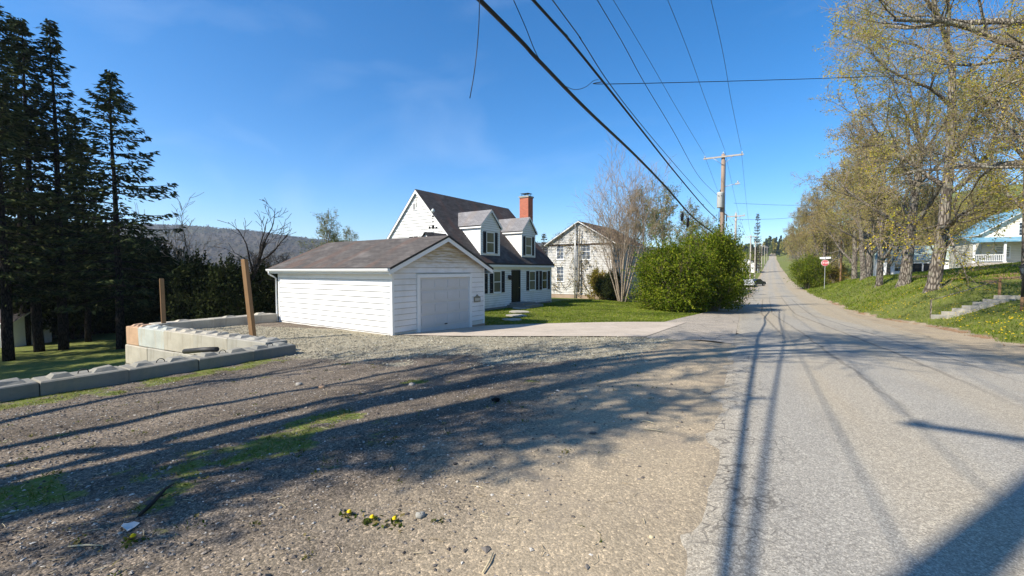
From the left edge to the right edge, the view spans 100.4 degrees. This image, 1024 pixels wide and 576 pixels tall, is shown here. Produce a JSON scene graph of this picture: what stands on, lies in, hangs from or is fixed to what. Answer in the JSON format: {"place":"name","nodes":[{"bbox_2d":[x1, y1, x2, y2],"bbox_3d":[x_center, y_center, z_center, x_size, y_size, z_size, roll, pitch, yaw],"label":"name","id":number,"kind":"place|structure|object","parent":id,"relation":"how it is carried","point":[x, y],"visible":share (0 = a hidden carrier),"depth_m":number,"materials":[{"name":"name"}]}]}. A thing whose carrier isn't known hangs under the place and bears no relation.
{"place":"outdoors","nodes":[
{"label":"outdoors","id":0,"kind":"place"},
{"bbox_2d":[108,224,653,271],"bbox_3d":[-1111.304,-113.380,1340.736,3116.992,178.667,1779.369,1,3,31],"label":"hills","id":1,"kind":"structure","parent":0,"point":[249,241],"depth_m":979.29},
{"bbox_2d":[113,224,657,265],"bbox_3d":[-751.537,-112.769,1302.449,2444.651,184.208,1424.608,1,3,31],"label":"hillside woods","id":2,"kind":"object","parent":1,"relation":"on","point":[270,235],"visible":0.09,"depth_m":1043.91,"materials":[{"name":"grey plant"}]},
{"bbox_2d":[0,184,1023,575],"bbox_3d":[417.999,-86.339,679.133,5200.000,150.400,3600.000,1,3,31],"label":"ground","id":3,"kind":"structure","parent":0,"point":[672,486],"depth_m":3.97,"materials":[{"name":"soil"}]},
{"bbox_2d":[0,377,38,401],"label":"concrete block","id":4,"kind":"structure","parent":3,"relation":"on","point":[13,388],"depth_m":6.98,"materials":[{"name":"concrete"}]},
{"bbox_2d":[0,309,53,347],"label":"garden shed","id":5,"kind":"structure","parent":3,"relation":"on","point":[19,330],"depth_m":27.76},
{"bbox_2d":[0,14,73,345],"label":"spruce tree","id":6,"kind":"object","parent":3,"relation":"on","point":[27,322],"visible":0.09,"depth_m":27.72,"materials":[{"name":"green plant"}]},
{"bbox_2d":[0,6,78,360],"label":"spruce tree","id":7,"kind":"object","parent":3,"relation":"on","point":[7,332],"visible":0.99,"depth_m":21.93,"materials":[{"name":"green plant"}]},
{"bbox_2d":[0,18,89,351],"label":"spruce tree","id":8,"kind":"object","parent":3,"relation":"on","point":[24,52],"visible":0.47,"depth_m":24.57,"materials":[{"name":"green plant"}]},
{"bbox_2d":[7,18,123,349],"bbox_3d":[-27.105,-5.875,25.352,5.637,19.740,5.234,-1,3,-26],"label":"spruce tree","id":9,"kind":"object","parent":3,"relation":"on","point":[50,29],"visible":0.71,"depth_m":25.14,"materials":[{"name":"green plant"}]},
{"bbox_2d":[13,216,128,339],"bbox_3d":[-31.633,-0.646,30.279,7.609,10.402,7.433,0,2,4],"label":"evergreen shrub","id":10,"kind":"object","parent":3,"relation":"on","point":[98,321],"visible":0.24,"depth_m":30.07,"materials":[{"name":"green plant"}]},
{"bbox_2d":[31,365,128,395],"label":"concrete block","id":11,"kind":"structure","parent":3,"relation":"on","point":[61,382],"depth_m":7.59,"materials":[{"name":"concrete"}]},
{"bbox_2d":[58,112,112,271],"bbox_3d":[-33.678,-4.749,32.910,4.961,17.372,4.606,-1,3,-20],"label":"spruce tree","id":12,"kind":"object","parent":3,"relation":"on","point":[74,131],"visible":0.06,"depth_m":32.55,"materials":[{"name":"green plant"}]},
{"bbox_2d":[36,143,138,341],"bbox_3d":[-28.793,-3.022,29.030,6.453,13.868,5.882,2,3,37],"label":"spruce tree","id":13,"kind":"object","parent":3,"relation":"on","point":[87,328],"visible":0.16,"depth_m":28.95,"materials":[{"name":"green plant"}]},
{"bbox_2d":[24,69,192,348],"bbox_3d":[-22.929,-4.308,24.660,6.948,16.381,7.622,2,3,45],"label":"spruce tree","id":14,"kind":"object","parent":3,"relation":"on","point":[108,106],"visible":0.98,"depth_m":24.32,"materials":[{"name":"green plant"}]},
{"bbox_2d":[108,233,149,328],"bbox_3d":[-32.513,-0.388,36.645,6.646,9.084,6.491,2,3,35],"label":"evergreen shrub","id":15,"kind":"object","parent":3,"relation":"on","point":[133,250],"visible":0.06,"depth_m":35.36,"materials":[{"name":"green plant"}]},
{"bbox_2d":[120,533,149,548],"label":"dandelion","id":16,"kind":"object","parent":3,"relation":"on","point":[128,540],"visible":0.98,"depth_m":2.67,"materials":[{"name":"green plant"}]},
{"bbox_2d":[114,240,192,324],"bbox_3d":[-22.070,0.417,27.508,5.254,7.353,5.379,-2,3,-43],"label":"evergreen shrub","id":17,"kind":"object","parent":3,"relation":"on","point":[151,315],"visible":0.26,"depth_m":26.17,"materials":[{"name":"green plant"}]},
{"bbox_2d":[138,483,173,515],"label":"broken branch","id":18,"kind":"object","parent":3,"relation":"on","point":[151,503],"visible":1,"depth_m":3.12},
{"bbox_2d":[118,355,198,381],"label":"concrete block","id":19,"kind":"structure","parent":3,"relation":"on","point":[142,370],"depth_m":8.60,"materials":[{"name":"concrete"}]},
{"bbox_2d":[159,278,165,322],"bbox_3d":[-12.469,0.665,15.240,0.140,2.018,0.140,2,3,45],"label":"wooden post","id":20,"kind":"object","parent":3,"relation":"on","point":[162,300],"visible":0.87,"depth_m":15.19,"materials":[{"name":"brown wood"}]},
{"bbox_2d":[134,192,203,296],"bbox_3d":[-21.367,-1.188,26.680,5.265,9.732,2.812,1,3,31],"label":"bare tree","id":21,"kind":"object","parent":3,"relation":"on","point":[184,247],"visible":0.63,"depth_m":26.37,"materials":[{"name":"brown wood"}]},
{"bbox_2d":[149,318,213,328],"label":"concrete block","id":22,"kind":"structure","parent":3,"relation":"on","point":[197,323],"depth_m":15.87,"materials":[{"name":"concrete"}]},
{"bbox_2d":[174,352,191,356],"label":"concrete block","id":23,"kind":"structure","parent":3,"relation":"on","point":[179,353],"depth_m":12.91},
{"bbox_2d":[163,328,204,354],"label":"concrete block","id":24,"kind":"structure","parent":23,"relation":"on","point":[178,339],"depth_m":13.07,"materials":[{"name":"concrete"}]},
{"bbox_2d":[165,246,241,321],"bbox_3d":[-17.969,0.703,24.954,4.484,6.276,4.591,1,3,31],"label":"evergreen shrub","id":25,"kind":"object","parent":3,"relation":"on","point":[186,276],"visible":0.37,"depth_m":24.23,"materials":[{"name":"green plant"}]},
{"bbox_2d":[188,347,253,369],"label":"concrete block","id":26,"kind":"structure","parent":3,"relation":"on","point":[228,357],"depth_m":9.55,"materials":[{"name":"concrete"}]},
{"bbox_2d":[182,347,218,353],"bbox_3d":[-7.392,1.480,10.121,1.058,0.227,0.120,1,2,17],"label":"plastic pipe","id":27,"kind":"object","parent":26,"relation":"on","point":[200,350],"visible":0.99,"depth_m":10.06,"materials":[{"name":"plastic"}]},
{"bbox_2d":[182,251,265,318],"bbox_3d":[-16.233,0.751,24.337,4.239,5.795,4.141,-1,3,-27],"label":"evergreen shrub","id":28,"kind":"object","parent":3,"relation":"on","point":[226,287],"visible":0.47,"depth_m":23.56,"materials":[{"name":"green plant"}]},
{"bbox_2d":[209,315,247,326],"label":"concrete block","id":29,"kind":"structure","parent":3,"relation":"on","point":[230,320],"depth_m":17.05,"materials":[{"name":"concrete"}]},
{"bbox_2d":[218,197,295,298],"bbox_3d":[-14.777,-0.854,24.968,4.184,8.959,3.758,-2,3,-41],"label":"bare tree","id":30,"kind":"object","parent":3,"relation":"on","point":[257,263],"visible":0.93,"depth_m":25.17,"materials":[{"name":"brown plant"}]},
{"bbox_2d":[237,258,278,319],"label":"evergreen shrub","id":31,"kind":"object","parent":3,"relation":"on","point":[269,296],"visible":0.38,"depth_m":26.51,"materials":[{"name":"green plant"}]},
{"bbox_2d":[246,312,276,322],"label":"concrete block","id":32,"kind":"structure","parent":3,"relation":"on","point":[260,317],"depth_m":18.20,"materials":[{"name":"concrete"}]},
{"bbox_2d":[243,342,295,359],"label":"concrete block","id":33,"kind":"structure","parent":3,"relation":"on","point":[273,350],"depth_m":10.52,"materials":[{"name":"concrete"}]},
{"bbox_2d":[0,354,628,565],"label":"grass","id":34,"kind":"structure","parent":3,"relation":"on","point":[253,450],"depth_m":4.27,"materials":[{"name":"plant"}]},
{"bbox_2d":[297,207,342,254],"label":"budding tree","id":35,"kind":"object","parent":3,"relation":"on","point":[324,232],"visible":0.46,"depth_m":49.23,"materials":[{"name":"green plant"}]},
{"bbox_2d":[1,344,656,575],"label":"weeds","id":36,"kind":"object","parent":3,"relation":"on","point":[76,542],"visible":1,"depth_m":3.87,"materials":[{"name":"green plant"}]},
{"bbox_2d":[0,340,706,573],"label":"twig litter","id":37,"kind":"object","parent":3,"relation":"on","point":[288,469],"visible":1,"depth_m":3.81,"materials":[{"name":"wood"}]},
{"bbox_2d":[0,342,707,575],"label":"pebbles","id":38,"kind":"object","parent":3,"relation":"on","point":[486,549],"visible":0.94,"depth_m":4.43,"materials":[{"name":"stone"}]},
{"bbox_2d":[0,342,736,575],"bbox_3d":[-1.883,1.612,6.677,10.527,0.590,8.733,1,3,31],"label":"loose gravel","id":39,"kind":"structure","parent":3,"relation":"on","point":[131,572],"depth_m":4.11,"materials":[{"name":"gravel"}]},
{"bbox_2d":[360,514,383,528],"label":"dandelion","id":40,"kind":"object","parent":3,"relation":"on","point":[366,521],"visible":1,"depth_m":2.82,"materials":[{"name":"green plant"}]},
{"bbox_2d":[266,235,492,335],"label":"garage","id":41,"kind":"structure","parent":3,"relation":"on","point":[395,286],"depth_m":16.40,"materials":[{"name":"paint"}]},
{"bbox_2d":[420,277,468,331],"bbox_3d":[-2.586,0.738,16.696,0.048,2.288,2.800,2,3,34],"label":"overhead door","id":42,"kind":"structure","parent":41,"relation":"in","point":[431,295],"depth_m":16.63,"materials":[{"name":"paint"}]},
{"bbox_2d":[198,325,681,368],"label":"gravel","id":43,"kind":"structure","parent":3,"relation":"on","point":[485,341],"depth_m":11.51,"materials":[{"name":"gravel"}]},
{"bbox_2d":[241,259,255,335],"bbox_3d":[-8.116,0.552,13.191,0.192,2.885,0.192,-6,5,-32],"label":"wooden post","id":44,"kind":"object","parent":43,"relation":"on","point":[248,298],"visible":0.87,"depth_m":13.13,"materials":[{"name":"brown wood"}]},
{"bbox_2d":[386,189,554,309],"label":"cape house","id":45,"kind":"structure","parent":3,"relation":"on","point":[501,241],"depth_m":27.27,"materials":[{"name":"paint"}]},
{"bbox_2d":[493,271,500,293],"bbox_3d":[-0.901,-0.353,26.540,0.090,1.420,0.900,2,3,34],"label":"window","id":46,"kind":"structure","parent":45,"relation":"in","point":[496,274],"depth_m":26.52,"materials":[{"name":"white glass"}]},
{"bbox_2d":[511,270,520,302],"bbox_3d":[0.272,-0.125,28.289,0.080,2.120,1.050,2,3,34],"label":"door","id":47,"kind":"structure","parent":45,"relation":"in","point":[516,274],"depth_m":28.32,"materials":[{"name":"black paint"}]},
{"bbox_2d":[529,271,536,290],"bbox_3d":[1.449,-0.496,29.994,0.090,1.420,0.940,2,3,34],"label":"window","id":48,"kind":"structure","parent":45,"relation":"in","point":[532,274],"depth_m":30.03,"materials":[{"name":"white glass"}]},
{"bbox_2d":[544,221,645,299],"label":"vine covered house","id":49,"kind":"structure","parent":3,"relation":"on","point":[563,270],"depth_m":41.75,"materials":[{"name":"white paint"}]},
{"bbox_2d":[540,219,616,297],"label":"climbing vine","id":50,"kind":"object","parent":49,"relation":"attached to","point":[579,266],"visible":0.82,"depth_m":41.08,"materials":[{"name":"brown plant"}]},
{"bbox_2d":[581,243,590,259],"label":"window","id":51,"kind":"structure","parent":49,"relation":"in","point":[586,250],"depth_m":40.89,"materials":[{"name":"white glass"}]},
{"bbox_2d":[585,263,607,299],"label":"yellow shrub","id":52,"kind":"object","parent":3,"relation":"on","point":[595,276],"visible":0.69,"depth_m":38.67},
{"bbox_2d":[595,268,623,300],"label":"evergreen shrub","id":53,"kind":"object","parent":3,"relation":"on","point":[606,289],"visible":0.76,"depth_m":36.76,"materials":[{"name":"green plant"}]},
{"bbox_2d":[572,138,678,301],"bbox_3d":[9.750,-5.433,35.195,8.018,13.692,8.406,-2,3,-38],"label":"multi stem tree","id":54,"kind":"object","parent":3,"relation":"on","point":[629,210],"visible":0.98,"depth_m":35.44,"materials":[{"name":"brown plant"}]},
{"bbox_2d":[621,182,677,249],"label":"budding tree","id":55,"kind":"object","parent":3,"relation":"on","point":[645,192],"visible":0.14,"depth_m":59.43,"materials":[{"name":"green plant"}]},
{"bbox_2d":[643,178,701,259],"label":"budding tree","id":56,"kind":"object","parent":3,"relation":"on","point":[663,210],"visible":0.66,"depth_m":49.43,"materials":[{"name":"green plant"}]},
{"bbox_2d":[621,233,728,312],"bbox_3d":[10.792,-0.833,29.006,6.128,5.697,6.851,-1,3,-32],"label":"leafy shrub","id":57,"kind":"object","parent":3,"relation":"on","point":[676,265],"visible":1,"depth_m":27.55,"materials":[{"name":"green plant"}]},
{"bbox_2d":[672,197,708,244],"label":"budding tree","id":58,"kind":"object","parent":3,"relation":"on","point":[692,209],"visible":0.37,"depth_m":57.71,"materials":[{"name":"green plant"}]},
{"bbox_2d":[676,215,759,310],"bbox_3d":[14.291,-1.582,31.494,6.960,7.675,6.161,0,2,-8],"label":"leafy shrub","id":59,"kind":"object","parent":3,"relation":"on","point":[727,293],"visible":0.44,"depth_m":30.32,"materials":[{"name":"green plant"}]},
{"bbox_2d":[703,151,743,308],"bbox_3d":[17.027,-4.414,34.669,2.900,13.229,0.810,1,3,29],"label":"utility pole","id":60,"kind":"object","parent":3,"relation":"on","point":[720,201],"visible":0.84,"depth_m":34.53,"materials":[{"name":"brown wood"}]},
{"bbox_2d":[711,220,759,307],"bbox_3d":[18.078,-1.825,36.780,4.966,8.182,5.610,-2,3,-33],"label":"leafy shrub","id":61,"kind":"object","parent":3,"relation":"on","point":[747,278],"visible":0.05,"depth_m":35.67,"materials":[{"name":"green plant"}]},
{"bbox_2d":[749,214,762,270],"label":"spruce tree","id":62,"kind":"object","parent":3,"relation":"on","point":[757,233],"visible":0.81,"depth_m":149.11,"materials":[{"name":"green plant"}]},
{"bbox_2d":[738,235,791,255],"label":"conifer woods","id":63,"kind":"object","parent":3,"relation":"on","point":[775,246],"visible":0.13,"depth_m":444.17,"materials":[{"name":"green plant"}]},
{"bbox_2d":[781,214,807,263],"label":"bare tree","id":64,"kind":"object","parent":3,"relation":"on","point":[788,242],"visible":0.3,"depth_m":146.95,"materials":[{"name":"plant"}]},
{"bbox_2d":[787,206,822,258],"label":"bare tree","id":65,"kind":"object","parent":3,"relation":"on","point":[796,230],"visible":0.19,"depth_m":122.52,"materials":[{"name":"plant"}]},
{"bbox_2d":[783,251,834,288],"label":"leafy shrub","id":66,"kind":"object","parent":3,"relation":"on","point":[805,273],"visible":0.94,"depth_m":72.54,"materials":[{"name":"green plant"}]},
{"bbox_2d":[786,195,836,261],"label":"bare tree","id":67,"kind":"object","parent":3,"relation":"on","point":[789,239],"visible":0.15,"depth_m":110.09,"materials":[{"name":"plant"}]},
{"bbox_2d":[793,194,834,255],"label":"bare tree","id":68,"kind":"object","parent":3,"relation":"on","point":[801,233],"visible":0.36,"depth_m":101.80,"materials":[{"name":"plant"}]},
{"bbox_2d":[800,214,837,261],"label":"bare tree","id":69,"kind":"object","parent":3,"relation":"on","point":[810,251],"visible":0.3,"depth_m":90.20,"materials":[{"name":"plant"}]},
{"bbox_2d":[799,185,859,267],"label":"bare tree","id":70,"kind":"object","parent":3,"relation":"on","point":[813,199],"visible":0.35,"depth_m":87.22,"materials":[{"name":"plant"}]},
{"bbox_2d":[809,172,858,281],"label":"bare tree","id":71,"kind":"object","parent":3,"relation":"on","point":[839,237],"visible":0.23,"depth_m":79.02,"materials":[{"name":"plant"}]},
{"bbox_2d":[819,260,850,283],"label":"yellow shrub","id":72,"kind":"object","parent":3,"relation":"on","point":[833,276],"visible":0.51,"depth_m":79.42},
{"bbox_2d":[805,136,900,278],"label":"bare tree","id":73,"kind":"object","parent":3,"relation":"on","point":[853,260],"visible":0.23,"depth_m":71.36,"materials":[{"name":"plant"}]},
{"bbox_2d":[804,144,926,280],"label":"maple tree","id":74,"kind":"object","parent":3,"relation":"on","point":[863,267],"visible":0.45,"depth_m":52.50,"materials":[{"name":"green plant"}]},
{"bbox_2d":[847,204,896,268],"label":"bare tree","id":75,"kind":"object","parent":3,"relation":"on","point":[865,229],"visible":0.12,"depth_m":64.00,"materials":[{"name":"plant"}]},
{"bbox_2d":[834,121,940,287],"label":"bare tree","id":76,"kind":"object","parent":3,"relation":"on","point":[881,257],"visible":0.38,"depth_m":40.94,"materials":[{"name":"plant"}]},
{"bbox_2d":[823,104,957,276],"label":"bare tree","id":77,"kind":"object","parent":3,"relation":"on","point":[870,253],"visible":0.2,"depth_m":57.06,"materials":[{"name":"plant"}]},
{"bbox_2d":[790,13,1004,287],"bbox_3d":[32.059,-10.618,35.751,13.053,21.478,14.017,0,2,7],"label":"maple tree","id":78,"kind":"object","parent":3,"relation":"on","point":[905,274],"visible":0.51,"depth_m":35.55,"materials":[{"name":"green plant"}]},
{"bbox_2d":[875,194,921,274],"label":"bare tree","id":79,"kind":"object","parent":3,"relation":"on","point":[889,265],"visible":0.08,"depth_m":68.99,"materials":[{"name":"plant"}]},
{"bbox_2d":[785,189,1022,265],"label":"budding woods","id":80,"kind":"object","parent":3,"relation":"on","point":[847,247],"visible":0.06,"depth_m":117.55,"materials":[{"name":"plant"}]},
{"bbox_2d":[799,261,1023,343],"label":"grass","id":81,"kind":"structure","parent":3,"relation":"on","point":[998,269],"depth_m":32.00,"materials":[{"name":"plant"}]},
{"bbox_2d":[873,245,949,275],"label":"long low house","id":82,"kind":"structure","parent":3,"relation":"on","point":[919,265],"depth_m":72.41,"materials":[{"name":"white paint"}]},
{"bbox_2d":[807,0,1023,292],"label":"maple tree","id":83,"kind":"object","parent":3,"relation":"on","point":[934,282],"visible":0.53,"depth_m":27.54,"materials":[{"name":"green plant"}]},
{"bbox_2d":[817,0,1023,262],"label":"maple tree","id":84,"kind":"object","parent":3,"relation":"on","point":[984,32],"visible":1,"depth_m":15.81,"materials":[{"name":"green plant"}]},
{"bbox_2d":[916,183,975,259],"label":"bare tree","id":85,"kind":"object","parent":3,"relation":"on","point":[930,219],"visible":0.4,"depth_m":44.91,"materials":[{"name":"plant"}]},
{"bbox_2d":[870,279,1022,336],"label":"dandelions","id":86,"kind":"object","parent":3,"relation":"on","point":[969,312],"visible":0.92,"depth_m":20.68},
{"bbox_2d":[930,278,1001,318],"bbox_3d":[23.860,0.659,22.488,3.045,2.345,0.114,1,2,13],"label":"handrail","id":87,"kind":"object","parent":3,"relation":"on","point":[999,280],"visible":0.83,"depth_m":22.31,"materials":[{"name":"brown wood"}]},
{"bbox_2d":[931,295,1020,318],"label":"concrete steps","id":88,"kind":"structure","parent":3,"relation":"on","point":[974,306],"depth_m":21.65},
{"bbox_2d":[937,3,1023,279],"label":"maple tree","id":89,"kind":"object","parent":3,"relation":"on","point":[1016,200],"visible":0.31,"depth_m":25.43,"materials":[{"name":"green plant"}]},
{"bbox_2d":[949,209,1021,268],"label":"blue roofed house","id":90,"kind":"structure","parent":3,"relation":"on","point":[1008,250],"depth_m":50.60,"materials":[{"name":"wood"}]},
{"bbox_2d":[952,161,1020,227],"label":"bare tree","id":91,"kind":"object","parent":3,"relation":"on","point":[980,213],"visible":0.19,"depth_m":71.95,"materials":[{"name":"plant"}]},
{"bbox_2d":[1019,264,1023,310],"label":"lamp post","id":92,"kind":"object","parent":3,"relation":"on","point":[1021,267],"visible":0.94,"depth_m":18.73,"materials":[{"name":"black metal"}]},
{"bbox_3d":[-8.011,2.330,12.199,1.693,0.672,0.609,1,3,28],"label":"concrete block","id":93,"kind":"object","parent":3,"relation":"on","visible":0},
{"bbox_2d":[193,331,241,354],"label":"concrete block","id":94,"kind":"structure","parent":93,"relation":"on","point":[210,339],"depth_m":12.26,"materials":[{"name":"concrete"}]},
{"bbox_2d":[227,334,286,349],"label":"concrete block","id":95,"kind":"structure","parent":93,"relation":"on","point":[243,341],"depth_m":11.48,"materials":[{"name":"concrete"}]},
{"bbox_3d":[-11.905,2.923,14.271,2.894,0.628,0.607,1,3,28],"label":"concrete block","id":96,"kind":"object","parent":3,"relation":"on","visible":0},
{"bbox_2d":[125,344,148,363],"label":"concrete block","id":97,"kind":"structure","parent":96,"relation":"on","point":[134,353],"depth_m":14.32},
{"bbox_2d":[126,323,151,345],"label":"concrete block","id":98,"kind":"structure","parent":97,"relation":"on","point":[132,334],"depth_m":14.47,"materials":[{"name":"concrete"}]},
{"bbox_2d":[147,348,174,360],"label":"concrete block","id":99,"kind":"structure","parent":96,"relation":"on","point":[153,354],"depth_m":13.61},
{"bbox_2d":[138,324,176,349],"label":"concrete block","id":100,"kind":"structure","parent":99,"relation":"on","point":[150,336],"depth_m":13.85,"materials":[{"name":"concrete"}]},
{"bbox_2d":[0,0,1023,247],"label":"sky","id":101,"kind":"structure","parent":0,"point":[353,107],"materials":[{"name":"blue"}]},
{"bbox_2d":[502,307,529,320],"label":"path","id":102,"kind":"structure","parent":0,"point":[515,315],"depth_m":22.81,"materials":[{"name":"stone"}]},
{"bbox_2d":[399,322,685,336],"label":"driveway","id":103,"kind":"structure","parent":0,"point":[640,329],"depth_m":15.78,"materials":[{"name":"concrete"}]},
{"bbox_2d":[485,299,709,324],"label":"lawn grass","id":104,"kind":"structure","parent":0,"point":[658,314],"depth_m":24.35,"materials":[{"name":"plant"}]},
{"bbox_2d":[645,297,750,343],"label":"pavement","id":105,"kind":"structure","parent":0,"point":[719,325],"depth_m":16.23,"materials":[{"name":"concrete"}]},
{"bbox_2d":[680,254,1023,575],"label":"road","id":106,"kind":"structure","parent":0,"point":[844,442],"depth_m":3.86,"materials":[{"name":"asphalt"}]},
{"bbox_3d":[-6.134,-3.765,-2.895,3.100,12.198,0.478,1,3,31],"label":"utility pole","id":107,"kind":"object","parent":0,"visible":0},
{"bbox_2d":[477,0,713,233],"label":"cable","id":108,"kind":"object","parent":107,"relation":"attached to","point":[499,19],"visible":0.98,"depth_m":8.41,"materials":[{"name":"rubber"}]},
{"bbox_2d":[531,0,717,219],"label":"cable","id":109,"kind":"object","parent":107,"relation":"attached to","point":[544,12],"visible":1,"depth_m":9.66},
{"bbox_2d":[593,68,1022,83],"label":"cable","id":110,"kind":"object","parent":109,"relation":"attached to","point":[780,79],"visible":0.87,"depth_m":12.68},
{"bbox_2d":[552,0,712,206],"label":"cable","id":111,"kind":"object","parent":107,"relation":"attached to","point":[613,88],"visible":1,"depth_m":10.10,"materials":[{"name":"metal"}]},
{"bbox_2d":[597,0,716,194],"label":"cable","id":112,"kind":"object","parent":107,"relation":"attached to","point":[644,82],"visible":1,"depth_m":12.47,"materials":[{"name":"metal"}]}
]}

